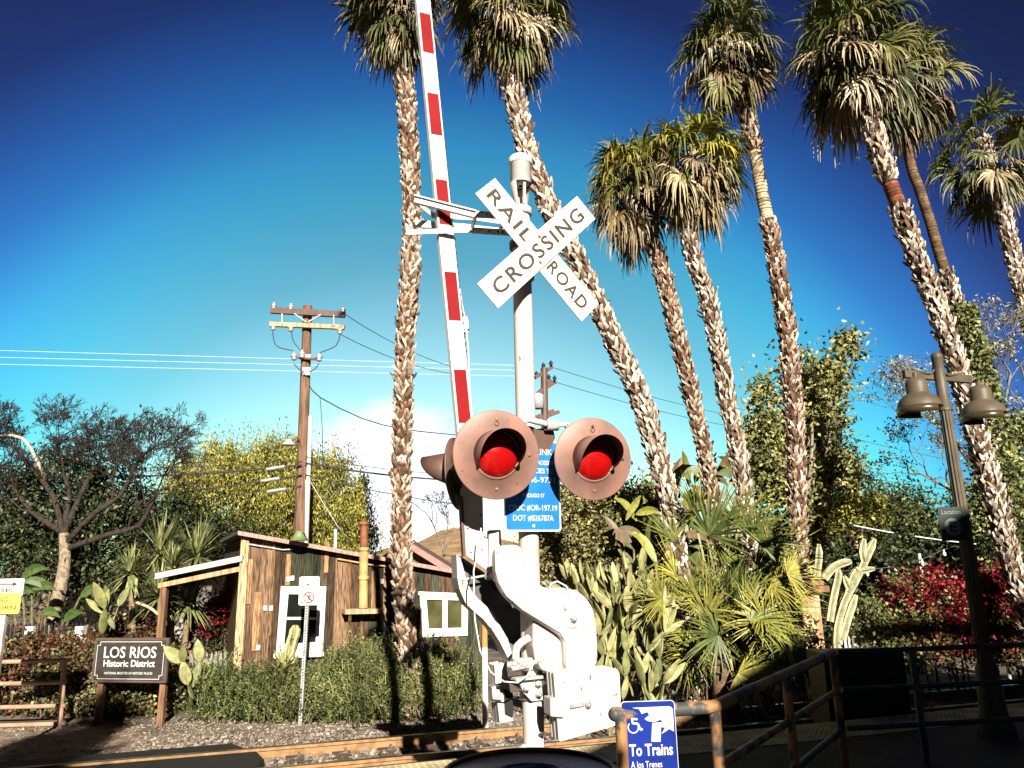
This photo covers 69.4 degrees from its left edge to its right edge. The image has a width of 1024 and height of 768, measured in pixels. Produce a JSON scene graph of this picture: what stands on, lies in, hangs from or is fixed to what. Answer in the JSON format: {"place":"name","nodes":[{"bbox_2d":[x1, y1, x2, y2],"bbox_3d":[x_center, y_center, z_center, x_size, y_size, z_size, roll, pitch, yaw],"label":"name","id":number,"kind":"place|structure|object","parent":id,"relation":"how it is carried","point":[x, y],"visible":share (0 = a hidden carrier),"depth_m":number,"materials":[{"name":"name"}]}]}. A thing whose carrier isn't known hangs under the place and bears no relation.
{"place":"outdoors","nodes":[
{"label":"outdoors","id":0,"kind":"place"},
{"bbox_2d":[382,541,451,568],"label":"gabled house","id":1,"kind":"structure","parent":0,"point":[421,554],"depth_m":17.57,"materials":[{"name":"pink wood"}]},
{"bbox_2d":[372,528,622,572],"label":"hill","id":2,"kind":"structure","parent":0,"point":[431,542],"depth_m":157.47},
{"bbox_2d":[0,562,1023,766],"bbox_3d":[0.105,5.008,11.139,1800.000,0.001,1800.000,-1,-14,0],"label":"ground","id":3,"kind":"structure","parent":0,"point":[494,655],"depth_m":11.44,"materials":[{"name":"gravel"}]},
{"bbox_2d":[0,434,60,622],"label":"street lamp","id":4,"kind":"object","parent":3,"relation":"on","point":[33,453],"visible":0.34,"depth_m":15.98,"materials":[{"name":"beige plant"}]},
{"bbox_2d":[0,658,70,727],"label":"rail fence","id":5,"kind":"object","parent":3,"relation":"on","point":[61,705],"visible":0.91,"depth_m":11.21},
{"bbox_2d":[13,564,102,635],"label":"banana plant","id":6,"kind":"object","parent":3,"relation":"on","point":[39,583],"visible":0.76,"depth_m":14.05,"materials":[{"name":"green plant"}]},
{"bbox_2d":[5,621,154,675],"bbox_3d":[-7.906,4.986,13.274,3.098,1.364,0.065,-1,-14,0],"label":"picket fence","id":7,"kind":"object","parent":3,"relation":"on","point":[42,630],"visible":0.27,"depth_m":13.38,"materials":[{"name":"black paint"}]},
{"bbox_2d":[74,626,87,638],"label":"wall pier","id":8,"kind":"structure","parent":3,"relation":"on","point":[78,629],"depth_m":12.88,"materials":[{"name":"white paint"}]},
{"bbox_2d":[0,404,189,634],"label":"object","id":9,"kind":"object","parent":3,"relation":"on","point":[26,539],"visible":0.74,"depth_m":16.39,"materials":[{"name":"green plant"}]},
{"bbox_2d":[0,725,189,761],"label":"brick crossing","id":10,"kind":"object","parent":3,"relation":"on","point":[68,744],"visible":0.67,"depth_m":10.02,"materials":[{"name":"brick"}]},
{"bbox_2d":[0,578,24,672],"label":"look sign","id":11,"kind":"object","parent":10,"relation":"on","point":[11,592],"visible":1,"depth_m":9.25,"materials":[{"name":"white paint"}]},
{"bbox_2d":[0,604,195,722],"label":"ivy hedge","id":12,"kind":"object","parent":3,"relation":"on","point":[30,645],"visible":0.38,"depth_m":12.24,"materials":[{"name":"green plant"}]},
{"bbox_2d":[0,393,209,634],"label":"bare tree","id":13,"kind":"object","parent":3,"relation":"on","point":[126,443],"visible":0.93,"depth_m":16.10,"materials":[{"name":"grey plant"}]},
{"bbox_2d":[86,582,129,634],"bbox_3d":[-6.564,3.636,12.028,0.599,0.834,0.507,9,-17,-37],"label":"prickly pear","id":14,"kind":"object","parent":3,"relation":"on","point":[100,603],"visible":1,"depth_m":11.91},
{"bbox_2d":[8,561,222,649],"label":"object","id":15,"kind":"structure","parent":3,"relation":"on","point":[96,616],"depth_m":21.14,"materials":[{"name":"plant"}]},
{"bbox_2d":[0,743,242,767],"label":"crossing panel","id":16,"kind":"object","parent":3,"relation":"on","point":[72,759],"visible":0.28,"depth_m":8.80,"materials":[{"name":"rubber"}]},
{"bbox_2d":[98,539,155,634],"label":"yucca","id":17,"kind":"object","parent":3,"relation":"on","point":[130,571],"visible":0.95,"depth_m":12.91,"materials":[{"name":"green plant"}]},
{"bbox_2d":[91,638,170,725],"bbox_3d":[-5.800,4.516,11.255,1.270,1.251,0.157,-4,-14,11],"label":"historic district sign","id":18,"kind":"object","parent":3,"relation":"on","point":[130,660],"visible":1,"depth_m":11.24,"materials":[{"name":"brown wood"}]},
{"bbox_2d":[127,560,192,623],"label":"yucca","id":19,"kind":"object","parent":3,"relation":"on","point":[153,583],"visible":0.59,"depth_m":12.67,"materials":[{"name":"green plant"}]},
{"bbox_2d":[121,509,200,627],"bbox_3d":[-6.469,3.945,13.477,1.704,3.431,1.636,-1,-14,0],"label":"yucca","id":20,"kind":"object","parent":3,"relation":"on","point":[165,537],"visible":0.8,"depth_m":13.60,"materials":[{"name":"green plant"}]},
{"bbox_2d":[65,751,263,767],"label":"crossing panel","id":21,"kind":"object","parent":3,"relation":"on","point":[254,759],"visible":1,"depth_m":8.35,"materials":[{"name":"rubber"}]},
{"bbox_2d":[144,540,198,665],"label":"yucca","id":22,"kind":"object","parent":3,"relation":"on","point":[172,560],"visible":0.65,"depth_m":12.93,"materials":[{"name":"green plant"}]},
{"bbox_2d":[163,639,204,699],"bbox_3d":[-4.943,4.321,11.167,0.601,0.854,0.248,10,-17,-39],"label":"prickly pear","id":23,"kind":"object","parent":3,"relation":"on","point":[173,655],"visible":0.98,"depth_m":11.18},
{"bbox_2d":[87,468,286,623],"bbox_3d":[-9.607,4.952,21.239,6.801,5.330,4.066,-1,-14,0],"label":"broadleaf tree","id":24,"kind":"object","parent":3,"relation":"on","point":[188,517],"visible":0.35,"depth_m":21.45,"materials":[{"name":"green plant"}]},
{"bbox_2d":[170,656,208,712],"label":"grass tuft","id":25,"kind":"object","parent":3,"relation":"on","point":[186,695],"visible":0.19,"depth_m":12.46,"materials":[{"name":"green plant"}]},
{"bbox_2d":[159,514,225,666],"bbox_3d":[-6.078,4.112,14.102,1.778,3.378,1.680,-1,-14,0],"label":"yucca","id":26,"kind":"object","parent":3,"relation":"on","point":[198,546],"visible":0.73,"depth_m":14.18,"materials":[{"name":"green plant"}]},
{"bbox_2d":[165,564,220,703],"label":"yucca","id":27,"kind":"object","parent":3,"relation":"on","point":[191,592],"visible":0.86,"depth_m":12.96,"materials":[{"name":"green plant"}]},
{"bbox_2d":[149,555,243,715],"bbox_3d":[-5.175,4.319,13.074,1.744,2.457,3.008,-1,-14,0],"label":"lean to roof","id":28,"kind":"object","parent":3,"relation":"on","point":[221,568],"visible":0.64,"depth_m":12.14,"materials":[{"name":"white wood"}]},
{"bbox_2d":[172,584,230,666],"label":"bougainvillea","id":29,"kind":"object","parent":3,"relation":"on","point":[215,632],"visible":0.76,"depth_m":13.29,"materials":[{"name":"red plant"}]},
{"bbox_2d":[176,651,226,695],"bbox_3d":[-5.431,5.170,13.115,1.094,0.831,0.065,-1,-14,0],"label":"picket fence","id":30,"kind":"object","parent":3,"relation":"on","point":[191,660],"visible":0.14,"depth_m":13.15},
{"bbox_2d":[173,635,314,723],"bbox_3d":[-4.100,4.516,11.389,2.126,1.266,1.609,-1,-14,0],"label":"rosemary bush","id":31,"kind":"object","parent":3,"relation":"on","point":[211,688],"visible":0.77,"depth_m":11.25,"materials":[{"name":"green plant"}]},
{"bbox_2d":[150,415,390,560],"bbox_3d":[-7.664,4.519,23.612,7.880,7.135,4.323,-1,-14,0],"label":"pepper tree","id":32,"kind":"object","parent":3,"relation":"on","point":[349,510],"visible":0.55,"depth_m":23.22,"materials":[{"name":"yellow plant"}]},
{"bbox_2d":[260,645,300,721],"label":"agave","id":33,"kind":"object","parent":3,"relation":"on","point":[282,661],"visible":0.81,"depth_m":11.29,"materials":[{"name":"green plant"}]},
{"bbox_2d":[284,625,300,673],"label":"column cactus","id":34,"kind":"object","parent":3,"relation":"on","point":[294,632],"depth_m":11.79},
{"bbox_2d":[228,653,358,724],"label":"rosemary bush","id":35,"kind":"object","parent":3,"relation":"on","point":[284,693],"visible":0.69,"depth_m":11.04,"materials":[{"name":"green plant"}]},
{"bbox_2d":[269,302,345,542],"bbox_3d":[-5.674,2.310,19.859,2.090,9.556,0.671,2,-14,-13],"label":"utility pole","id":36,"kind":"object","parent":3,"relation":"on","point":[304,436],"visible":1,"depth_m":20.46,"materials":[{"name":"brown paint"}]},
{"bbox_2d":[35,474,301,500],"bbox_3d":[-9.621,2.716,19.348,8.045,0.655,0.042,0,-14,-6],"label":"overhead wire","id":37,"kind":"object","parent":36,"relation":"attached to","point":[223,486],"visible":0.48,"depth_m":19.52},
{"bbox_2d":[67,460,301,469],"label":"overhead wire","id":38,"kind":"object","parent":36,"relation":"attached to","point":[227,465],"visible":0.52,"depth_m":19.70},
{"bbox_2d":[104,464,301,477],"bbox_3d":[-9.684,2.302,19.447,8.128,0.331,0.053,0,-14,-5],"label":"overhead wire","id":39,"kind":"object","parent":36,"relation":"attached to","point":[223,471],"visible":0.49,"depth_m":19.62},
{"bbox_2d":[156,485,301,502],"bbox_3d":[-9.603,2.922,19.298,8.041,0.496,0.027,0,-14,-6],"label":"overhead wire","id":40,"kind":"object","parent":36,"relation":"attached to","point":[226,495],"visible":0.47,"depth_m":19.48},
{"bbox_2d":[0,357,493,369],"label":"overhead wire","id":41,"kind":"object","parent":36,"relation":"attached to","point":[213,362],"visible":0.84,"depth_m":32.74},
{"bbox_2d":[3,364,496,375],"bbox_3d":[-10.731,-0.605,33.108,23.807,0.076,0.017,1,-14,-9],"label":"overhead wire","id":42,"kind":"object","parent":36,"relation":"attached to","point":[226,369],"visible":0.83,"depth_m":32.76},
{"bbox_2d":[0,350,514,365],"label":"overhead wire","id":43,"kind":"object","parent":36,"relation":"attached to","point":[237,357],"visible":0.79,"depth_m":32.80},
{"bbox_2d":[305,462,435,479],"bbox_3d":[-3.257,2.498,20.910,5.098,0.398,0.050,5,-15,-25],"label":"overhead wire","id":44,"kind":"object","parent":36,"relation":"attached to","point":[362,471],"visible":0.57,"depth_m":20.42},
{"bbox_2d":[305,474,451,503],"bbox_3d":[-3.242,3.017,20.786,5.079,0.810,0.027,5,-15,-25],"label":"overhead wire","id":45,"kind":"object","parent":36,"relation":"attached to","point":[372,490],"visible":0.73,"depth_m":20.42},
{"bbox_2d":[309,385,455,434],"bbox_3d":[-3.575,0.905,22.230,0.288,0.906,5.677,-13,-18,41],"label":"overhead wire","id":46,"kind":"object","parent":36,"relation":"attached to","point":[369,420],"visible":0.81,"depth_m":21.39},
{"bbox_2d":[298,576,319,725],"bbox_3d":[-3.070,3.999,11.076,0.312,2.162,0.070,-1,-14,0],"label":"no trespassing sign","id":47,"kind":"object","parent":3,"relation":"on","point":[309,587],"visible":0.99,"depth_m":11.21,"materials":[{"name":"white metal"}]},
{"bbox_2d":[217,480,481,718],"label":"wooden shack","id":48,"kind":"structure","parent":3,"relation":"on","point":[267,611],"depth_m":12.41,"materials":[{"name":"wood"}]},
{"bbox_2d":[289,530,308,540],"bbox_3d":[-3.505,2.511,12.257,0.320,0.175,0.498,-1,-14,0],"label":"barn lamp","id":49,"kind":"object","parent":48,"relation":"attached to","point":[298,535],"visible":1,"depth_m":12.09,"materials":[{"name":"green metal"}]},
{"bbox_2d":[273,586,325,658],"bbox_3d":[-3.465,3.884,12.107,0.801,1.133,0.090,5,-15,-24],"label":"window","id":50,"kind":"structure","parent":48,"relation":"in","point":[291,613],"depth_m":12.13,"materials":[{"name":"white paint"}]},
{"bbox_2d":[341,608,385,629],"bbox_3d":[-2.479,3.967,12.432,0.729,0.383,0.305,5,-15,-24],"label":"wall shelf","id":51,"kind":"object","parent":48,"relation":"attached to","point":[380,611],"depth_m":12.36,"materials":[{"name":"yellow wood"}]},
{"bbox_2d":[357,521,369,607],"bbox_3d":[-2.546,3.067,12.612,0.220,1.447,0.214,-1,-14,0],"label":"stove pipe","id":52,"kind":"object","parent":51,"relation":"on","point":[363,574],"visible":1,"depth_m":12.56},
{"bbox_2d":[418,591,467,636],"bbox_3d":[-1.213,4.074,13.124,0.953,0.794,0.075,5,-15,-24],"label":"window","id":53,"kind":"structure","parent":48,"relation":"in","point":[445,614],"depth_m":13.12,"materials":[{"name":"white paint"}]},
{"bbox_2d":[268,621,431,729],"bbox_3d":[-2.430,4.424,11.459,2.456,1.417,2.217,-1,-14,0],"label":"rosemary bush","id":54,"kind":"object","parent":3,"relation":"on","point":[375,691],"visible":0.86,"depth_m":11.01,"materials":[{"name":"green plant"}]},
{"bbox_2d":[324,0,453,719],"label":"fan palm tree","id":55,"kind":"object","parent":3,"relation":"on","point":[390,35],"visible":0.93,"depth_m":12.74,"materials":[{"name":"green plant"}]},
{"bbox_2d":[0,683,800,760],"bbox_3d":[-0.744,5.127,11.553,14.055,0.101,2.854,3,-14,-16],"label":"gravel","id":56,"kind":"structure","parent":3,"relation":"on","point":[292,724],"depth_m":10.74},
{"bbox_2d":[481,623,488,727],"bbox_3d":[-0.378,4.077,10.336,0.086,1.454,0.082,-1,-14,0],"label":"marker post","id":57,"kind":"object","parent":56,"relation":"on","point":[484,637],"visible":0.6,"depth_m":10.30,"materials":[{"name":"white paint"}]},
{"bbox_2d":[410,483,459,559],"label":"bare tree","id":58,"kind":"object","parent":3,"relation":"on","point":[442,547],"visible":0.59,"depth_m":25.72,"materials":[{"name":"brown plant"}]},
{"bbox_2d":[392,627,490,723],"bbox_3d":[-1.004,4.509,11.616,1.917,1.260,1.948,-1,-14,0],"label":"rosemary bush","id":59,"kind":"object","parent":3,"relation":"on","point":[448,685],"visible":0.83,"depth_m":11.20,"materials":[{"name":"green plant"}]},
{"bbox_2d":[13,684,1023,767],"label":"rail","id":60,"kind":"object","parent":3,"relation":"on","point":[361,744],"visible":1,"depth_m":9.37,"materials":[{"name":"metal"}]},
{"bbox_2d":[132,690,950,766],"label":"ballast","id":61,"kind":"structure","parent":3,"relation":"on","point":[368,753],"depth_m":10.00,"materials":[{"name":"gravel"}]},
{"bbox_2d":[285,752,304,764],"bbox_3d":[-2.509,4.402,8.544,0.220,0.098,2.100,3,-14,-16],"label":"railroad tie","id":62,"kind":"object","parent":61,"relation":"on","point":[299,757],"visible":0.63,"depth_m":8.79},
{"bbox_2d":[332,748,352,760],"bbox_3d":[-1.980,4.427,8.693,0.220,0.098,2.100,3,-14,-16],"label":"railroad tie","id":63,"kind":"object","parent":61,"relation":"on","point":[338,755],"visible":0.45,"depth_m":8.93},
{"bbox_2d":[377,744,398,756],"bbox_3d":[-1.452,4.451,8.841,0.220,0.098,2.100,3,-14,-16],"label":"railroad tie","id":64,"kind":"object","parent":61,"relation":"on","point":[389,753],"visible":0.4,"depth_m":9.08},
{"bbox_2d":[421,740,443,751],"bbox_3d":[-0.922,4.476,8.990,0.220,0.098,2.100,3,-14,-16],"label":"railroad tie","id":65,"kind":"object","parent":61,"relation":"on","point":[434,746],"visible":0.36,"depth_m":9.23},
{"bbox_2d":[463,736,487,748],"bbox_3d":[-0.394,4.501,9.139,0.220,0.098,2.100,3,-14,-16],"label":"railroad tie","id":66,"kind":"object","parent":61,"relation":"on","point":[477,742],"visible":0.25,"depth_m":9.38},
{"bbox_2d":[504,733,522,744],"bbox_3d":[0.135,4.525,9.287,0.220,0.098,2.100,3,-14,-16],"label":"railroad tie","id":67,"kind":"object","parent":61,"relation":"on","point":[518,737],"visible":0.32,"depth_m":9.56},
{"bbox_2d":[589,730,608,736],"bbox_3d":[1.193,4.574,9.584,0.220,0.098,2.100,3,-14,-16],"label":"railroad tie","id":68,"kind":"object","parent":61,"relation":"on","point":[598,733],"visible":0.07,"depth_m":9.73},
{"bbox_2d":[534,361,559,572],"bbox_3d":[1.337,3.893,27.814,1.187,9.908,0.556,8,-16,-33],"label":"utility pole","id":69,"kind":"object","parent":3,"relation":"on","point":[541,398],"visible":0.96,"depth_m":28.58,"materials":[{"name":"brown paint"}]},
{"bbox_2d":[433,0,711,701],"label":"fan palm tree","id":70,"kind":"object","parent":3,"relation":"on","point":[512,39],"visible":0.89,"depth_m":12.77,"materials":[{"name":"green plant"}]},
{"bbox_2d":[503,462,647,587],"bbox_3d":[1.686,3.698,16.563,4.043,5.080,3.021,-1,-14,0],"label":"olive thicket","id":71,"kind":"object","parent":3,"relation":"on","point":[580,517],"visible":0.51,"depth_m":16.20,"materials":[{"name":"green plant"}]},
{"bbox_2d":[541,546,685,735],"bbox_3d":[1.435,3.506,10.261,2.076,2.457,1.900,-7,-15,21],"label":"prickly pear","id":72,"kind":"object","parent":3,"relation":"on","point":[622,621],"visible":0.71,"depth_m":10.01,"materials":[{"name":"plant"}]},
{"bbox_2d":[261,698,1023,767],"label":"rail","id":73,"kind":"object","parent":3,"relation":"on","point":[383,760],"visible":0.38,"depth_m":8.70,"materials":[{"name":"metal"}]},
{"bbox_2d":[579,120,743,701],"bbox_3d":[2.370,0.029,13.102,2.291,10.553,2.090,9,-17,-36],"label":"fan palm tree","id":74,"kind":"object","parent":3,"relation":"on","point":[629,225],"visible":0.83,"depth_m":13.51,"materials":[{"name":"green plant"}]},
{"bbox_2d":[601,451,765,680],"bbox_3d":[3.328,3.523,14.839,3.316,4.520,2.464,-1,-14,0],"label":"bird of paradise","id":75,"kind":"object","parent":3,"relation":"on","point":[645,536],"visible":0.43,"depth_m":14.53,"materials":[{"name":"green plant"}]},
{"bbox_2d":[357,702,1023,767],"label":"platform","id":76,"kind":"structure","parent":3,"relation":"on","point":[962,746],"depth_m":6.51,"materials":[{"name":"concrete"}]},
{"bbox_2d":[406,0,630,747],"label":"crossing signal","id":77,"kind":"object","parent":76,"relation":"on","point":[520,464],"visible":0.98,"depth_m":5.33,"materials":[{"name":"white paint"}]},
{"bbox_2d":[444,747,616,767],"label":"trash can","id":78,"kind":"object","parent":76,"relation":"on","point":[534,757],"visible":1,"depth_m":2.70,"materials":[{"name":"black paint"}]},
{"bbox_2d":[367,703,1023,767],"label":"tactile strip","id":79,"kind":"object","parent":76,"relation":"on","point":[693,744],"visible":0.45,"depth_m":7.20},
{"bbox_2d":[608,649,849,767],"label":"handrail","id":80,"kind":"object","parent":76,"relation":"on","point":[620,716],"visible":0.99,"depth_m":4.76,"materials":[{"name":"metal"}]},
{"bbox_2d":[621,700,678,767],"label":"sign","id":81,"kind":"object","parent":80,"relation":"attached to","point":[651,734],"visible":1,"depth_m":3.92,"materials":[{"name":"blue metal"}]},
{"bbox_2d":[836,642,1023,764],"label":"handrail","id":82,"kind":"object","parent":76,"relation":"on","point":[921,723],"visible":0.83,"depth_m":6.28,"materials":[{"name":"metal"}]},
{"bbox_2d":[896,352,1017,739],"bbox_3d":[4.649,1.505,7.482,1.243,3.778,0.444,2,-14,-14],"label":"street lamp","id":83,"kind":"object","parent":76,"relation":"on","point":[916,399],"visible":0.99,"depth_m":7.50,"materials":[{"name":"brown metal"}]},
{"bbox_2d":[937,507,967,540],"bbox_3d":[4.370,1.388,7.341,0.285,0.330,0.082,-1,-14,0],"label":"location sign","id":84,"kind":"object","parent":83,"relation":"attached to","point":[952,522],"visible":1,"depth_m":7.30,"materials":[{"name":"metal"}]},
{"bbox_2d":[623,102,776,704],"bbox_3d":[3.404,-0.095,12.525,2.254,10.444,2.562,-11,-17,36],"label":"fan palm tree","id":85,"kind":"object","parent":3,"relation":"on","point":[700,196],"visible":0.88,"depth_m":12.98,"materials":[{"name":"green plant"}]},
{"bbox_2d":[585,458,815,661],"bbox_3d":[4.091,3.696,16.112,5.024,4.722,2.422,-1,-14,0],"label":"leafy thicket","id":86,"kind":"object","parent":3,"relation":"on","point":[647,487],"visible":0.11,"depth_m":15.95,"materials":[{"name":"green plant"}]},
{"bbox_2d":[616,576,843,721],"bbox_3d":[3.222,3.886,10.930,3.655,2.075,2.059,-1,-14,0],"label":"understory shrub","id":87,"kind":"object","parent":3,"relation":"on","point":[802,677],"visible":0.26,"depth_m":10.61,"materials":[{"name":"green plant"}]},
{"bbox_2d":[628,461,835,724],"bbox_3d":[2.975,2.850,10.348,3.067,3.709,2.036,-1,-14,0],"label":"young fan palm","id":88,"kind":"object","parent":3,"relation":"on","point":[729,603],"visible":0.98,"depth_m":10.28,"materials":[{"name":"green plant"}]},
{"bbox_2d":[667,0,811,691],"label":"fan palm tree","id":89,"kind":"object","parent":3,"relation":"on","point":[731,77],"visible":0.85,"depth_m":14.97,"materials":[{"name":"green plant"}]},
{"bbox_2d":[724,307,887,535],"bbox_3d":[7.611,2.245,18.980,4.439,8.796,2.671,-1,-14,0],"label":"tall leafy tree","id":90,"kind":"object","parent":3,"relation":"on","point":[827,462],"visible":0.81,"depth_m":18.86,"materials":[{"name":"green plant"}]},
{"bbox_2d":[789,580,829,700],"bbox_3d":[4.743,4.141,11.940,0.750,1.869,0.500,-1,-14,0],"label":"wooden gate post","id":91,"kind":"object","parent":3,"relation":"on","point":[822,588],"visible":0.27,"depth_m":11.90,"materials":[{"name":"brown wood"}]},
{"bbox_2d":[735,459,917,644],"bbox_3d":[7.892,4.292,19.485,5.468,5.026,2.678,-1,-14,0],"label":"yellowing tree","id":92,"kind":"object","parent":3,"relation":"on","point":[867,515],"visible":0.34,"depth_m":19.30,"materials":[{"name":"green plant"}]},
{"bbox_2d":[808,538,876,647],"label":"column cactus","id":93,"kind":"object","parent":3,"relation":"on","point":[845,611],"depth_m":11.92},
{"bbox_2d":[824,635,874,647],"bbox_3d":[5.504,4.610,12.063,0.917,0.985,0.065,-1,-14,0],"label":"picket fence","id":94,"kind":"object","parent":3,"relation":"on","point":[845,645],"visible":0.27,"depth_m":12.12,"materials":[{"name":"white paint"}]},
{"bbox_2d":[806,647,910,722],"bbox_3d":[3.935,3.643,8.361,0.900,1.200,0.500,-1,-14,0],"label":"concrete planter","id":95,"kind":"object","parent":3,"relation":"on","point":[872,669],"visible":0.45,"depth_m":8.20,"materials":[{"name":"black paint"}]},
{"bbox_2d":[838,446,949,562],"bbox_3d":[12.117,4.882,23.473,7.322,5.676,4.148,-1,-14,0],"label":"round tree","id":96,"kind":"object","parent":3,"relation":"on","point":[914,511],"visible":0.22,"depth_m":23.00,"materials":[{"name":"green plant"}]},
{"bbox_2d":[777,0,1023,662],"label":"fan palm tree","id":97,"kind":"object","parent":3,"relation":"on","point":[861,82],"visible":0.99,"depth_m":13.10,"materials":[{"name":"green plant"}]},
{"bbox_2d":[785,506,1023,673],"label":"dark hedge tree","id":98,"kind":"object","parent":3,"relation":"on","point":[953,554],"visible":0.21,"depth_m":14.72,"materials":[{"name":"green plant"}]},
{"bbox_2d":[822,550,1023,692],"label":"bougainvillea","id":99,"kind":"object","parent":3,"relation":"on","point":[919,617],"visible":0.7,"depth_m":12.07,"materials":[{"name":"red plant"}]},
{"bbox_2d":[917,554,938,679],"bbox_3d":[7.644,4.275,13.590,0.055,2.261,0.055,-7,-15,22],"label":"light pole","id":100,"kind":"object","parent":3,"relation":"on","point":[919,557],"visible":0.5,"depth_m":13.79,"materials":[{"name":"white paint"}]},
{"bbox_2d":[833,546,986,576],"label":"string lights","id":101,"kind":"object","parent":100,"relation":"hanging from","point":[922,562],"visible":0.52,"depth_m":13.76,"materials":[{"name":"plastic"}]},
{"bbox_2d":[844,293,1023,502],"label":"bare tree","id":102,"kind":"object","parent":3,"relation":"on","point":[896,375],"visible":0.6,"depth_m":17.15,"materials":[{"name":"brown plant"}]},
{"bbox_2d":[858,4,1023,562],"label":"fan palm tree","id":103,"kind":"object","parent":3,"relation":"on","point":[930,108],"visible":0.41,"depth_m":15.16,"materials":[{"name":"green plant"}]},
{"bbox_2d":[949,301,1023,569],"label":"ivy","id":104,"kind":"object","parent":103,"relation":"attached to","point":[972,317],"visible":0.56,"depth_m":13.94,"materials":[{"name":"green plant"}]},
{"bbox_2d":[922,68,1023,334],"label":"fan palm tree","id":105,"kind":"object","parent":3,"relation":"on","point":[1002,187],"visible":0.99,"depth_m":21.78,"materials":[{"name":"green plant"}]},
{"bbox_2d":[925,393,1023,665],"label":"ivy tree","id":106,"kind":"object","parent":3,"relation":"on","point":[1017,428],"visible":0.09,"depth_m":15.88,"materials":[{"name":"green plant"}]},
{"bbox_2d":[0,0,1023,573],"label":"sky","id":107,"kind":"structure","parent":0,"point":[173,172],"materials":[{"name":"blue"}]},
{"bbox_2d":[853,525,975,544],"bbox_3d":[7.449,2.787,13.691,2.218,0.406,0.023,-1,-14,0],"label":"overhead wire","id":108,"kind":"object","parent":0,"point":[905,534],"visible":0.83,"depth_m":13.68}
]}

